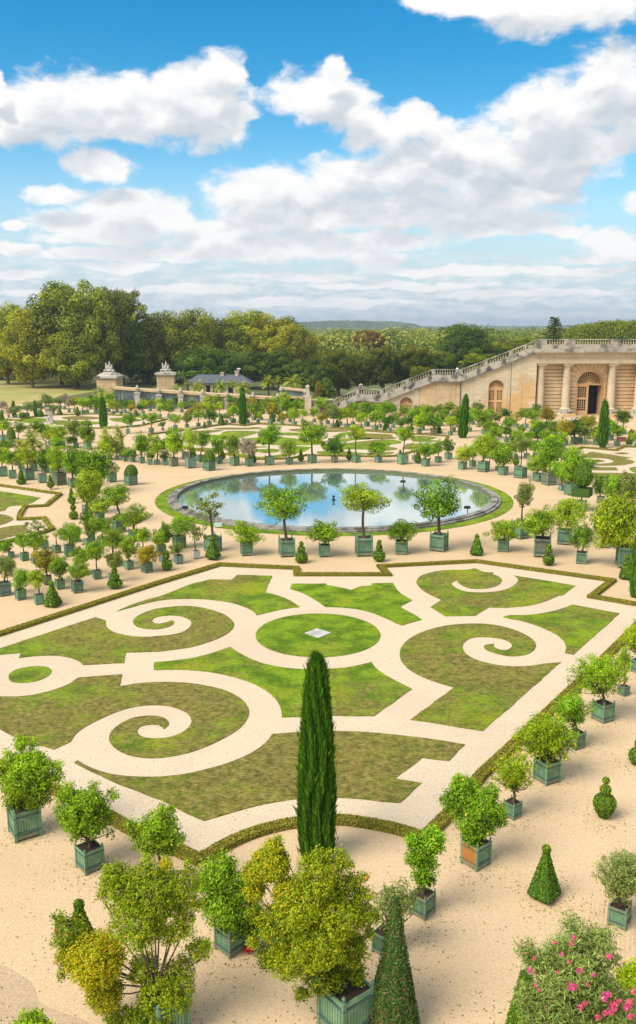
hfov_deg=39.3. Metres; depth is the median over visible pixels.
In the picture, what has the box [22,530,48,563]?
potted tree
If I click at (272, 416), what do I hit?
topiary
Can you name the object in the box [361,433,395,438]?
lawn
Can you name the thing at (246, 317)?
tree
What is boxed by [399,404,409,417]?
potted tree
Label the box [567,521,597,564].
potted tree
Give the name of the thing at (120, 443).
potted tree
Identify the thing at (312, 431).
potted tree
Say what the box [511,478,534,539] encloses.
potted tree
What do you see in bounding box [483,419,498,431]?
potted tree
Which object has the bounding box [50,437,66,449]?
potted tree
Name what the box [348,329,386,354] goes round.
tree
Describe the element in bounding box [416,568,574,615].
lawn
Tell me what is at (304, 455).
box hedge
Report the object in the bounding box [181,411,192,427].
potted tree
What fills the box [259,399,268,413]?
potted tree
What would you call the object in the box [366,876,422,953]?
potted citrus
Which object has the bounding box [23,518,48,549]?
potted tree
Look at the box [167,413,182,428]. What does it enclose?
potted tree
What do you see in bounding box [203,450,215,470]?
potted box ball
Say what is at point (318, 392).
tree
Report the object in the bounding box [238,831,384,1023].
potted pomegranate
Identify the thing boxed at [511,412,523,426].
potted tree
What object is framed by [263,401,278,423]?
potted tree
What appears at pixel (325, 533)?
potted tree
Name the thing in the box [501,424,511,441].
potted tree
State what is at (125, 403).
potted tree
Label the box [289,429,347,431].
lawn
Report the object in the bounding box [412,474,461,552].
potted tree
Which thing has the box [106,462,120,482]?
potted oleander
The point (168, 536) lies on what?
potted tree
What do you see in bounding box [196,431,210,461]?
potted tree
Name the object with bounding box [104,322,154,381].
tree
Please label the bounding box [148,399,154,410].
potted tree
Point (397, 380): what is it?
tree
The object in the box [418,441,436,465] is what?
potted tree
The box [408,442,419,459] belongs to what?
potted tree
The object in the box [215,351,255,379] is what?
tree
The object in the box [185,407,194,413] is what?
potted tree
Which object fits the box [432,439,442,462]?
potted tree
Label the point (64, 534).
potted tree
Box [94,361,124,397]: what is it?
gate pier
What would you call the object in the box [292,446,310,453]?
lawn
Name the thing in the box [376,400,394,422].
potted tree
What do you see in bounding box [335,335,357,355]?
tree
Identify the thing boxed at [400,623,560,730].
lawn
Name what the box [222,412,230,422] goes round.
potted tree
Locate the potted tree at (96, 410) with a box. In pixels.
[92,395,99,412]
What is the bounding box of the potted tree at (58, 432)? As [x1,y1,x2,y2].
[49,423,68,447]
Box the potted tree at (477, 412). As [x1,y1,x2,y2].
[472,406,483,426]
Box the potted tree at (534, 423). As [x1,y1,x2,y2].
[528,417,542,427]
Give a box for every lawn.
[0,491,39,511]
[0,514,12,524]
[0,525,29,538]
[0,606,233,664]
[0,674,248,758]
[9,666,51,682]
[16,418,45,422]
[53,420,98,424]
[62,416,98,419]
[74,731,464,820]
[109,418,141,421]
[118,574,299,614]
[154,647,411,717]
[155,474,513,535]
[196,430,222,432]
[209,431,257,438]
[214,427,260,429]
[227,452,285,457]
[245,437,324,444]
[255,449,279,452]
[256,613,379,656]
[281,432,302,435]
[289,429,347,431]
[290,583,421,625]
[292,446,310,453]
[317,451,369,454]
[320,440,401,449]
[328,438,369,441]
[335,432,350,436]
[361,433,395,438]
[367,452,393,454]
[385,447,397,450]
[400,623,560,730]
[402,443,420,448]
[411,436,439,441]
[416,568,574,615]
[503,604,618,654]
[580,452,633,465]
[590,467,617,469]
[592,472,634,475]
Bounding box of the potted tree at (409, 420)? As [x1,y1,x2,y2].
[404,416,412,426]
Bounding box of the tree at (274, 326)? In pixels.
[239,314,298,377]
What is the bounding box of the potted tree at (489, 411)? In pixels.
[484,407,495,418]
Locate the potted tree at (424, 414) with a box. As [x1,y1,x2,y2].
[414,412,429,429]
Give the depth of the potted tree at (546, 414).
146.26 m
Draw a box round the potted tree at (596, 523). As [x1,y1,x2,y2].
[588,508,608,548]
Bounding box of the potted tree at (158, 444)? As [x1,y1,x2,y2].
[147,434,166,464]
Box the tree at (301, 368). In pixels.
[289,360,317,388]
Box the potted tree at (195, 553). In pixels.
[186,519,208,559]
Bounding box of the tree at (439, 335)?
[436,326,451,336]
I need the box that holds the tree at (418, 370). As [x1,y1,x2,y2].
[409,366,431,380]
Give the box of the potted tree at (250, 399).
[246,395,256,403]
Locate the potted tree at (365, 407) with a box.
[358,402,374,426]
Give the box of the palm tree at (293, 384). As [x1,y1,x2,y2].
[283,371,302,388]
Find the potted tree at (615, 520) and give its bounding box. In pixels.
[588,491,635,568]
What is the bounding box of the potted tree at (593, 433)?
[587,424,598,443]
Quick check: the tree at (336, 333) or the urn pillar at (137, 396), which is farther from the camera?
the tree at (336, 333)
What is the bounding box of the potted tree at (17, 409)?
[9,403,22,417]
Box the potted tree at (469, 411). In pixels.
[468,407,475,424]
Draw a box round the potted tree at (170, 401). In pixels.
[165,399,173,405]
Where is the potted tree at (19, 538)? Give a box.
[12,531,28,561]
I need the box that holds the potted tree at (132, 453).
[125,448,138,461]
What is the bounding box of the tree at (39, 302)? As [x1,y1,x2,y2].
[24,280,74,384]
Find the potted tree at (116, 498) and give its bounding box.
[100,483,130,514]
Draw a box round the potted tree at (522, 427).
[514,425,525,435]
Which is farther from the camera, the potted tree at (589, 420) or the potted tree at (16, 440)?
the potted tree at (589, 420)
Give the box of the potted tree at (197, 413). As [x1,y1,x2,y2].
[192,408,205,426]
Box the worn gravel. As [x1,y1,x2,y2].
[0,964,88,1023]
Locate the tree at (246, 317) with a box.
[221,309,276,350]
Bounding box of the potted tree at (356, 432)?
[346,425,365,462]
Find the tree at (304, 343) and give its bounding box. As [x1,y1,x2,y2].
[266,322,318,371]
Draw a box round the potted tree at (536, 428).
[529,425,543,443]
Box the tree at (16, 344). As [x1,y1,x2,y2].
[0,305,58,387]
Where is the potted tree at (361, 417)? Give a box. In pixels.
[355,412,367,429]
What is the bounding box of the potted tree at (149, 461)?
[144,448,154,464]
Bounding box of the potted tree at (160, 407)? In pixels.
[156,403,163,416]
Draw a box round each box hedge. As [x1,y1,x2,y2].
[0,484,61,542]
[0,559,635,865]
[8,413,167,428]
[147,423,448,459]
[527,445,635,478]
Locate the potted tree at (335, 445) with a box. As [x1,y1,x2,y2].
[323,434,347,462]
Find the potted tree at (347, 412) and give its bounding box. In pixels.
[338,406,354,427]
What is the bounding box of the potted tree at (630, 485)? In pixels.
[614,469,635,511]
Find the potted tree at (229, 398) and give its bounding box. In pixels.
[225,395,235,402]
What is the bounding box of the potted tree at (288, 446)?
[279,441,297,464]
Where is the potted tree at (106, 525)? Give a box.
[96,518,114,541]
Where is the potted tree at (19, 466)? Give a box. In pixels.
[13,448,25,468]
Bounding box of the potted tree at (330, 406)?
[325,401,338,411]
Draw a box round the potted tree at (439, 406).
[435,404,441,416]
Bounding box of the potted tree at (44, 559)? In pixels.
[31,547,58,585]
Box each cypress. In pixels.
[33,399,37,415]
[98,397,107,426]
[238,387,246,424]
[292,649,340,863]
[458,393,469,437]
[596,399,609,447]
[627,536,635,597]
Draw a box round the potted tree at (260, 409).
[258,405,265,419]
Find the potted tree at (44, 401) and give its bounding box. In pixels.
[39,393,52,406]
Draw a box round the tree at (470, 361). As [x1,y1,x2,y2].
[458,353,502,369]
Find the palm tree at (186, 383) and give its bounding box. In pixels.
[182,379,192,390]
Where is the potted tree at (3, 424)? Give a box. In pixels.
[0,418,12,440]
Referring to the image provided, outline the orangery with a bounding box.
[524,339,635,416]
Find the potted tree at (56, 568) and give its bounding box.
[48,556,70,589]
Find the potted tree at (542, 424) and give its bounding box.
[538,422,547,438]
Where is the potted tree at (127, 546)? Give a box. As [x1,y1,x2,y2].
[118,535,140,570]
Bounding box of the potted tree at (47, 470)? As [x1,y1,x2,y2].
[36,448,50,471]
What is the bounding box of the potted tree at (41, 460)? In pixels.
[36,448,50,482]
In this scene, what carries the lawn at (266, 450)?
on the parterre path at (317, 448)
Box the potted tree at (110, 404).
[105,398,119,413]
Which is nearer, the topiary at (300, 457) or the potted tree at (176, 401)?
the topiary at (300, 457)
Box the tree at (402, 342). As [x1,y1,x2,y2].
[391,339,416,353]
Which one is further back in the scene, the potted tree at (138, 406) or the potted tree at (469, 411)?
the potted tree at (138, 406)
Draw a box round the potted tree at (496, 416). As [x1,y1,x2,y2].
[488,409,501,425]
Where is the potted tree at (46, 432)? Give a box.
[40,424,53,444]
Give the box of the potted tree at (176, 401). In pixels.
[172,396,177,408]
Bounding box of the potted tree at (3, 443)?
[0,437,14,449]
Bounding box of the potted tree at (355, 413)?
[349,410,357,424]
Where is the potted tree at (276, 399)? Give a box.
[270,396,279,401]
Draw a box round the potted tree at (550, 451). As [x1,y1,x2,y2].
[530,435,568,485]
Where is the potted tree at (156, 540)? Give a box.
[151,529,164,562]
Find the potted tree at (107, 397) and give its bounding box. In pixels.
[102,393,115,411]
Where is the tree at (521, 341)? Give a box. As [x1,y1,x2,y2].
[507,337,548,347]
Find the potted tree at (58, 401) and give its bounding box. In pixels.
[53,395,61,408]
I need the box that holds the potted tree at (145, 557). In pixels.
[134,544,162,573]
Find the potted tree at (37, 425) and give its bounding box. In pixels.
[29,420,49,448]
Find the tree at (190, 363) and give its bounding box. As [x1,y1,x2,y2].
[172,347,241,378]
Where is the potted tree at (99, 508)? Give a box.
[87,498,110,518]
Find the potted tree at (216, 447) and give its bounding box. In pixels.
[207,435,227,463]
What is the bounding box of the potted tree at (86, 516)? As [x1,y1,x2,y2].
[79,506,95,540]
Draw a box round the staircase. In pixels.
[333,341,536,415]
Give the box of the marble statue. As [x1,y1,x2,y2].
[45,414,54,423]
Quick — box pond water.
[177,471,490,526]
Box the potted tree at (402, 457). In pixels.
[395,426,415,464]
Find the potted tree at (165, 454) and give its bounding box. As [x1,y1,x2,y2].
[158,449,171,465]
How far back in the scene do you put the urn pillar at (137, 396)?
178.56 m
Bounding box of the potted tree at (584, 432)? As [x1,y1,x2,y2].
[578,425,591,443]
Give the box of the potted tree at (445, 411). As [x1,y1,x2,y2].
[437,408,449,421]
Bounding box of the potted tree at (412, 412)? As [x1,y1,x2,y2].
[406,407,418,423]
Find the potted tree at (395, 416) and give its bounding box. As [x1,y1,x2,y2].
[391,414,399,427]
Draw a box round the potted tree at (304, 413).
[300,408,308,421]
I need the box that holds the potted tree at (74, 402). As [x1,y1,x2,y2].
[69,396,78,412]
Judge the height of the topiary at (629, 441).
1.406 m
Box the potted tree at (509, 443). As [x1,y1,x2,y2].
[503,440,515,458]
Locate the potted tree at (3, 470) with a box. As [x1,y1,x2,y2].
[0,447,10,476]
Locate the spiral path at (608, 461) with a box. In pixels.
[584,458,612,463]
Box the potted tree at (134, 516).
[115,502,152,540]
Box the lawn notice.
[214,522,221,527]
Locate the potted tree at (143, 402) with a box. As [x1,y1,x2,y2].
[139,397,148,413]
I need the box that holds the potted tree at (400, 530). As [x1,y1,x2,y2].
[386,518,418,554]
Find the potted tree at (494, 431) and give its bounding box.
[486,425,504,441]
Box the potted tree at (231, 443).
[221,435,240,465]
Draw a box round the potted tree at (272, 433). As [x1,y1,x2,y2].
[256,422,283,465]
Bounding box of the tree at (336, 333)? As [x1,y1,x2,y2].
[325,330,344,335]
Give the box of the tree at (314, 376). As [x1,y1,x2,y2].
[303,364,331,395]
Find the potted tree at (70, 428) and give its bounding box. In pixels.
[64,419,84,442]
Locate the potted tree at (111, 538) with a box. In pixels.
[98,527,130,566]
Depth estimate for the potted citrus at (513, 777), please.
29.39 m
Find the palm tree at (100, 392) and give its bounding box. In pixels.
[91,385,110,397]
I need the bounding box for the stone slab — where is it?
[305,628,330,637]
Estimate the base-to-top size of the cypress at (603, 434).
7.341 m
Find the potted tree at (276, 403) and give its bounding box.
[269,401,281,416]
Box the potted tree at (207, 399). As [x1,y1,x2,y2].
[202,395,212,409]
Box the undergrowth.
[1,338,334,380]
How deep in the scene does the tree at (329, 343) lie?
351.03 m
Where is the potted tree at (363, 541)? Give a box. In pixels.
[336,482,392,556]
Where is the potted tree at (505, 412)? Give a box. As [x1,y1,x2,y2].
[500,408,511,424]
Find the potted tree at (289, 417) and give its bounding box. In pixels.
[285,411,292,421]
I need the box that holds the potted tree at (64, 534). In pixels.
[57,522,81,556]
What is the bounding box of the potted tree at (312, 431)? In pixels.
[297,420,328,463]
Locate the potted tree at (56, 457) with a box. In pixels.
[44,444,69,485]
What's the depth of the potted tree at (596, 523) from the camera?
66.13 m
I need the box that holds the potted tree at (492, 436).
[484,433,496,440]
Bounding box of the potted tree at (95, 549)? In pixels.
[83,539,105,579]
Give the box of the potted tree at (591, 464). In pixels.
[586,457,597,467]
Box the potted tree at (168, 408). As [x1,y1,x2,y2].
[162,403,174,417]
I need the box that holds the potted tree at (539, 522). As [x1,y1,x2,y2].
[515,504,563,557]
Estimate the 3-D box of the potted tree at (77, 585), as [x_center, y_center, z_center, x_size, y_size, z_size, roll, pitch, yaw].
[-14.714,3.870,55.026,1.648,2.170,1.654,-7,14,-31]
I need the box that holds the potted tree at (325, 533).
[305,519,341,557]
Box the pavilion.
[189,368,252,394]
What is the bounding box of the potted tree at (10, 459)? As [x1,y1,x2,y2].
[0,450,21,477]
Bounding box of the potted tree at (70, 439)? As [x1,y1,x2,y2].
[63,435,78,447]
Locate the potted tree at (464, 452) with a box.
[454,443,472,469]
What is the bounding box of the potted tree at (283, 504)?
[252,485,308,557]
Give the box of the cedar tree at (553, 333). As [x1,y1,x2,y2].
[541,316,565,343]
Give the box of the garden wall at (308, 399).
[305,385,332,416]
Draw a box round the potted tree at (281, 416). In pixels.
[277,412,287,424]
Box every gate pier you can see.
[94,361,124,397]
[155,361,176,389]
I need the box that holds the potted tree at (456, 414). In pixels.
[450,411,459,426]
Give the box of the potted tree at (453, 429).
[445,415,458,431]
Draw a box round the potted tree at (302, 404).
[297,401,304,409]
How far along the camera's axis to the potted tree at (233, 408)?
153.28 m
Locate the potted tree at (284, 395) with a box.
[278,390,291,410]
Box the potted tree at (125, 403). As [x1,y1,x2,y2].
[120,400,130,412]
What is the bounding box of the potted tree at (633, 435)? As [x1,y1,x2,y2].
[628,430,635,445]
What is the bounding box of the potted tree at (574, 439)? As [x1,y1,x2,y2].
[563,417,588,443]
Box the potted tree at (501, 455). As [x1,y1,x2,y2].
[489,442,515,475]
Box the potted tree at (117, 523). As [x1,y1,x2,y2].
[110,515,125,531]
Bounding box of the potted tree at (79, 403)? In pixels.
[75,397,88,413]
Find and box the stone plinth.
[44,407,52,413]
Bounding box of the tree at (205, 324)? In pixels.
[162,307,232,364]
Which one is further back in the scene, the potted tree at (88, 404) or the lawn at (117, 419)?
the potted tree at (88, 404)
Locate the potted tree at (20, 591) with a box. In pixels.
[9,567,29,600]
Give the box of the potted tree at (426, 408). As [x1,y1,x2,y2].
[414,404,435,423]
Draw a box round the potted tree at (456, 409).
[453,406,460,420]
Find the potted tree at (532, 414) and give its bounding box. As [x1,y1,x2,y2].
[526,409,540,429]
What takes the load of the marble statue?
on the parterre path at (111, 423)
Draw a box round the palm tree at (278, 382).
[273,376,282,392]
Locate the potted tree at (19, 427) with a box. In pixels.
[13,421,26,439]
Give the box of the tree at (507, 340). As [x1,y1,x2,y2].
[500,336,523,342]
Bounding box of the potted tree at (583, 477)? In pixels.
[572,459,593,510]
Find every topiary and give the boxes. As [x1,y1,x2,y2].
[0,411,5,420]
[16,469,25,483]
[18,412,24,417]
[38,408,43,416]
[42,581,62,607]
[46,475,54,489]
[57,407,62,414]
[62,898,93,943]
[67,488,75,503]
[68,501,78,519]
[74,406,80,415]
[107,565,122,588]
[161,550,172,570]
[191,448,195,456]
[205,535,220,559]
[218,414,224,424]
[219,451,225,458]
[269,414,275,421]
[295,541,307,563]
[297,449,303,461]
[346,448,351,459]
[369,895,420,1023]
[372,539,385,561]
[414,449,420,462]
[469,534,482,555]
[505,968,532,1023]
[512,455,519,465]
[527,844,561,905]
[542,544,554,565]
[593,776,616,818]
[618,554,630,579]
[626,435,632,443]
[628,740,635,765]
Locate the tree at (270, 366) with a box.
[242,350,298,389]
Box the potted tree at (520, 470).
[512,436,530,478]
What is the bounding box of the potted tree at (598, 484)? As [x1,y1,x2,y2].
[591,473,607,502]
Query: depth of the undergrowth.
278.58 m
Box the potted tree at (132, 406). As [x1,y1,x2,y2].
[127,402,135,414]
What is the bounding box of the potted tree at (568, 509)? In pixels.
[551,497,590,545]
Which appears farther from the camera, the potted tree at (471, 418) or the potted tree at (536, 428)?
the potted tree at (471, 418)
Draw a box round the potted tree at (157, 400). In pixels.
[153,397,164,404]
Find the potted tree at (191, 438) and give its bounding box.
[180,427,200,468]
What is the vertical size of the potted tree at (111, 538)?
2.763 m
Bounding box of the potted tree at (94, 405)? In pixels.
[90,397,99,412]
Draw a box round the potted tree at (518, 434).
[510,429,524,439]
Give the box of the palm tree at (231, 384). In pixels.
[226,378,236,393]
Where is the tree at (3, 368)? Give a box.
[0,301,26,383]
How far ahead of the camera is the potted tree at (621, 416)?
136.62 m
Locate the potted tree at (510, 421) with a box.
[501,417,517,430]
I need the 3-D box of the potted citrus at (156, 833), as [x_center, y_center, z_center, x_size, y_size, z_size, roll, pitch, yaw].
[-4.462,9.608,25.283,1.719,2.957,1.754,-10,15,-39]
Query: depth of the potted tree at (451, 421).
135.28 m
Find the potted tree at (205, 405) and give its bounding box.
[197,401,209,415]
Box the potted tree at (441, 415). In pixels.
[436,411,446,425]
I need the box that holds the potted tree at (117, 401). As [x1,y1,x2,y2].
[114,399,120,412]
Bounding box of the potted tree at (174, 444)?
[164,426,185,466]
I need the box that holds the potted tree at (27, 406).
[22,401,32,416]
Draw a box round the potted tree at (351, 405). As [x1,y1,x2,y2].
[346,401,358,410]
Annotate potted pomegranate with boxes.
[46,850,213,1023]
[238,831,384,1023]
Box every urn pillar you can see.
[134,385,140,408]
[156,387,162,408]
[177,387,183,408]
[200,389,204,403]
[224,391,229,408]
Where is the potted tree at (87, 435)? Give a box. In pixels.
[75,420,95,448]
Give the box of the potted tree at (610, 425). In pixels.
[608,420,617,439]
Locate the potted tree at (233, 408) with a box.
[227,404,237,422]
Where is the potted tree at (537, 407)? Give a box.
[530,404,542,420]
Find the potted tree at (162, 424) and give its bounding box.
[158,421,165,429]
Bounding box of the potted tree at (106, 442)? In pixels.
[93,435,123,459]
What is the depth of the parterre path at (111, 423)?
155.87 m
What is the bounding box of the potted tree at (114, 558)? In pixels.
[103,550,123,580]
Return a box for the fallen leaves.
[0,560,635,1023]
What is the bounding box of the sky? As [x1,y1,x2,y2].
[0,0,635,326]
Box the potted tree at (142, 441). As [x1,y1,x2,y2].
[131,430,150,463]
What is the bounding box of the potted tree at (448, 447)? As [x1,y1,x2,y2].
[442,439,455,459]
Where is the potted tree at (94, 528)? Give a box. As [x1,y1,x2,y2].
[83,515,102,545]
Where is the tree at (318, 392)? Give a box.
[314,381,322,396]
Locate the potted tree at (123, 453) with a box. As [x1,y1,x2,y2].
[120,446,131,461]
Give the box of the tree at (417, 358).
[396,344,435,382]
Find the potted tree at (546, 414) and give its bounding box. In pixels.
[537,405,557,422]
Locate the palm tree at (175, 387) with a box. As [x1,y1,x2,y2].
[170,383,182,389]
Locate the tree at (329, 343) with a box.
[317,335,346,353]
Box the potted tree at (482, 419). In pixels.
[474,411,492,433]
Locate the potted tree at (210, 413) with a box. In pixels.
[203,408,216,424]
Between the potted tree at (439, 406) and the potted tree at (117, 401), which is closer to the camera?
the potted tree at (439, 406)
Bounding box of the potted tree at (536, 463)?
[525,454,551,481]
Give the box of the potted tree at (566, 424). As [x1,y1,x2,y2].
[553,416,574,445]
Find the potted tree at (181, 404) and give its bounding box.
[176,401,187,411]
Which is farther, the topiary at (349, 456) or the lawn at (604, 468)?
the topiary at (349, 456)
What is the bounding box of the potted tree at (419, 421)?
[413,415,426,433]
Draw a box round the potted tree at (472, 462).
[468,445,476,465]
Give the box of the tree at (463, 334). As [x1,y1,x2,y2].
[433,322,496,372]
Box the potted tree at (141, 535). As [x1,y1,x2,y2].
[132,527,151,556]
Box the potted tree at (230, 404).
[226,402,236,415]
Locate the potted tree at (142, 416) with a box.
[141,413,146,423]
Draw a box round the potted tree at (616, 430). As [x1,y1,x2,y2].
[610,424,626,445]
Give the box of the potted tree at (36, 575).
[24,569,46,604]
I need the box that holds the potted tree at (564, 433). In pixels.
[556,429,568,448]
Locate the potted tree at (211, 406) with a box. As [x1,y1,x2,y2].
[207,403,216,410]
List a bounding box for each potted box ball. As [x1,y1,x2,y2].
[5,427,15,445]
[124,464,137,485]
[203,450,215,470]
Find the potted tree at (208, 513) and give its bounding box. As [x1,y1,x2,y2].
[186,492,225,550]
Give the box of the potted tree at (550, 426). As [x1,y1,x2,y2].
[548,422,557,433]
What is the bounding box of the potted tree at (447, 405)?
[441,401,457,415]
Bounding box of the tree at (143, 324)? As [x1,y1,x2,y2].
[124,312,167,382]
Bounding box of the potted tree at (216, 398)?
[212,394,222,402]
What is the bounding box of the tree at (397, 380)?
[392,353,404,387]
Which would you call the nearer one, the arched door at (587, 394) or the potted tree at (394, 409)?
the potted tree at (394, 409)
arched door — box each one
[400,397,411,415]
[488,380,503,413]
[576,371,601,414]
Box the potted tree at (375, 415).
[367,408,383,429]
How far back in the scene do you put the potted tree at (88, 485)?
77.57 m
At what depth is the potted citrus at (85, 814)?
26.25 m
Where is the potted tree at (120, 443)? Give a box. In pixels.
[111,440,125,459]
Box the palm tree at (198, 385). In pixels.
[190,379,206,391]
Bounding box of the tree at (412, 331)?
[402,329,426,338]
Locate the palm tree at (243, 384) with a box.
[233,380,251,394]
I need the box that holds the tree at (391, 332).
[381,329,399,338]
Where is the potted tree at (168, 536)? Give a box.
[152,521,172,553]
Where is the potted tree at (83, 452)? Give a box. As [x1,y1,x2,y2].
[73,445,85,475]
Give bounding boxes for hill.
[293,320,438,331]
[425,325,576,330]
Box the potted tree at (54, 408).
[46,404,59,413]
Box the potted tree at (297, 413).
[287,407,301,424]
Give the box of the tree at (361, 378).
[352,350,373,393]
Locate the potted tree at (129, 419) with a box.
[122,411,133,433]
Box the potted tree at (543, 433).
[537,429,550,439]
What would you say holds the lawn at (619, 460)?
on the parterre path at (631, 454)
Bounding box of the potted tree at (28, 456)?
[15,445,39,480]
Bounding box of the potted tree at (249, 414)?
[246,410,251,423]
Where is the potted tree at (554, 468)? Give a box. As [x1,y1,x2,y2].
[546,461,565,490]
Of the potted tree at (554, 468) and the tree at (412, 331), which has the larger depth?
the tree at (412, 331)
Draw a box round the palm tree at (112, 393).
[107,384,118,399]
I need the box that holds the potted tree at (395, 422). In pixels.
[392,411,400,424]
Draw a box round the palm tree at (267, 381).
[260,374,275,395]
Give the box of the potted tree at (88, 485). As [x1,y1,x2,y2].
[71,467,103,512]
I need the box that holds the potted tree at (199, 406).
[192,402,203,410]
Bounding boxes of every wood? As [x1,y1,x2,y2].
[10,322,621,376]
[555,319,635,343]
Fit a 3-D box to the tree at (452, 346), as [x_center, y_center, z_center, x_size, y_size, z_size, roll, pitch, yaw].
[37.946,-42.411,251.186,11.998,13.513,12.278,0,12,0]
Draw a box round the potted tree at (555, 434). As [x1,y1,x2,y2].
[546,431,562,442]
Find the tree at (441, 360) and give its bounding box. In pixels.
[428,351,455,373]
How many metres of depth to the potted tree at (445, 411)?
154.17 m
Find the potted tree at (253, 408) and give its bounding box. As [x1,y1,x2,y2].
[247,401,261,419]
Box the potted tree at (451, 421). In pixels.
[444,416,456,435]
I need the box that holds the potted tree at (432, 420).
[424,412,441,433]
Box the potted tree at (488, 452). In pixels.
[487,444,499,470]
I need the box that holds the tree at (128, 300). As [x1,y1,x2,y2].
[104,287,147,385]
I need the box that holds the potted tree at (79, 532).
[70,526,84,540]
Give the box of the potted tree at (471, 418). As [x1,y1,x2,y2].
[468,412,475,431]
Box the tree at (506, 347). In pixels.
[491,342,524,356]
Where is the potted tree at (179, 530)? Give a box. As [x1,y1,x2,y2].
[166,515,196,547]
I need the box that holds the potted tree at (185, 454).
[164,435,189,459]
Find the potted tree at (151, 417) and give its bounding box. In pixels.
[144,413,160,432]
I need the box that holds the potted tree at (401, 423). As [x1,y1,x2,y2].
[397,417,406,426]
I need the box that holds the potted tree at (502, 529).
[482,519,519,552]
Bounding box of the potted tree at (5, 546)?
[0,537,14,557]
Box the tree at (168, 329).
[140,310,197,377]
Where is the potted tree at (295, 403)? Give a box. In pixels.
[291,400,299,411]
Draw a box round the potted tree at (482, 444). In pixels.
[471,434,496,472]
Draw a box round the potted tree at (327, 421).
[323,409,332,423]
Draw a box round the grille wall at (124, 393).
[114,386,304,408]
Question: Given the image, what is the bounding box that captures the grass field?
[0,374,137,404]
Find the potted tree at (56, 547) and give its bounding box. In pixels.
[52,530,61,552]
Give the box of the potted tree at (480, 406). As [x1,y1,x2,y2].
[471,400,484,409]
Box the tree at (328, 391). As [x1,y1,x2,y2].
[321,381,336,398]
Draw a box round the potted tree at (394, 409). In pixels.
[388,404,398,415]
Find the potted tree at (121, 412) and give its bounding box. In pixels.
[115,405,126,414]
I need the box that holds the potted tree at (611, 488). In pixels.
[602,474,625,498]
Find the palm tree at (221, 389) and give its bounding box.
[211,379,227,392]
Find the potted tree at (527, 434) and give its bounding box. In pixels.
[522,430,535,439]
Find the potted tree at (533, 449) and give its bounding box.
[529,441,538,455]
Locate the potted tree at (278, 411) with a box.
[274,408,282,421]
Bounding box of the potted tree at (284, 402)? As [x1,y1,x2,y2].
[278,397,294,411]
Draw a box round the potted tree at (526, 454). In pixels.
[521,436,534,457]
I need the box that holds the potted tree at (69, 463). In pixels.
[61,445,82,486]
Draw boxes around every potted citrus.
[0,732,66,843]
[9,1003,55,1023]
[51,778,121,875]
[119,800,188,895]
[196,848,275,959]
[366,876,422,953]
[401,822,450,920]
[436,771,509,872]
[489,749,537,820]
[508,710,581,786]
[549,690,596,750]
[565,652,631,723]
[591,847,635,931]
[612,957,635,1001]
[617,646,632,696]
[618,615,635,671]
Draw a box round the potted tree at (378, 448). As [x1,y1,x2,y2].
[366,438,390,462]
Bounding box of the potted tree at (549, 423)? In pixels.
[544,418,556,432]
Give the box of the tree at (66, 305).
[31,279,112,386]
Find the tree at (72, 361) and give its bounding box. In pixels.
[39,329,110,388]
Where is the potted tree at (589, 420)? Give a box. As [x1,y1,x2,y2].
[576,415,598,438]
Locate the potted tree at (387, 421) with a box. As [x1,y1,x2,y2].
[381,414,393,431]
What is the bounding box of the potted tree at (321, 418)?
[315,413,326,425]
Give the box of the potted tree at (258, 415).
[254,411,262,422]
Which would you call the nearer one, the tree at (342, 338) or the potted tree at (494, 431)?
the potted tree at (494, 431)
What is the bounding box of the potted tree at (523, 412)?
[514,407,530,427]
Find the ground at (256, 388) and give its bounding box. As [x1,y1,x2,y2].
[21,333,520,403]
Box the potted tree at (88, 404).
[81,397,91,412]
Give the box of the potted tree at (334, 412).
[327,406,340,427]
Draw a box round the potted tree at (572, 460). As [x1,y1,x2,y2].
[553,444,589,495]
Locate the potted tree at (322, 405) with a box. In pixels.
[313,397,328,414]
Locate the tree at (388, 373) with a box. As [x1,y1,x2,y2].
[362,345,402,392]
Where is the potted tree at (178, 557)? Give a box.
[168,542,185,564]
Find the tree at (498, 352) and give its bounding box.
[485,348,506,358]
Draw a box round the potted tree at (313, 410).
[309,406,319,421]
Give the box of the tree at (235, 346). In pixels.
[199,318,257,359]
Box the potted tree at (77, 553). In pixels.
[68,543,87,564]
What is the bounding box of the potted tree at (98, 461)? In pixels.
[75,446,119,492]
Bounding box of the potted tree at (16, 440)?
[14,439,25,447]
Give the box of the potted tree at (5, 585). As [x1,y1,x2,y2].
[0,554,16,596]
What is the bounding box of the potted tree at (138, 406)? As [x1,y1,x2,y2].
[136,404,142,415]
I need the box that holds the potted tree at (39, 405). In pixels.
[36,401,45,415]
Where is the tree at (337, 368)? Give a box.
[319,348,357,395]
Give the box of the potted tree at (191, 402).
[189,398,196,407]
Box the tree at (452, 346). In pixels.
[437,337,472,373]
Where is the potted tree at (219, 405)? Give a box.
[214,401,224,415]
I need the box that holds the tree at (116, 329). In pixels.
[75,287,134,371]
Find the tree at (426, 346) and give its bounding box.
[413,341,436,352]
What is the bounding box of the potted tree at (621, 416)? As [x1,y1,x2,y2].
[614,408,632,433]
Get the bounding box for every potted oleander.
[0,401,7,411]
[3,405,13,417]
[59,393,70,409]
[64,398,72,411]
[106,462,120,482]
[236,438,257,466]
[507,906,635,1023]
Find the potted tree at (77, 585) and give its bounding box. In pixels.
[66,558,92,593]
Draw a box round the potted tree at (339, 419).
[334,412,344,424]
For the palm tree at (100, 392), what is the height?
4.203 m
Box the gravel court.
[0,403,635,1023]
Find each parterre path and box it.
[0,414,160,426]
[0,487,54,539]
[0,563,635,850]
[152,424,444,457]
[534,447,635,476]
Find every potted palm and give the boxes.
[15,427,49,470]
[97,426,112,450]
[112,423,125,456]
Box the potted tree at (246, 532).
[224,520,266,556]
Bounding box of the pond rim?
[167,468,500,532]

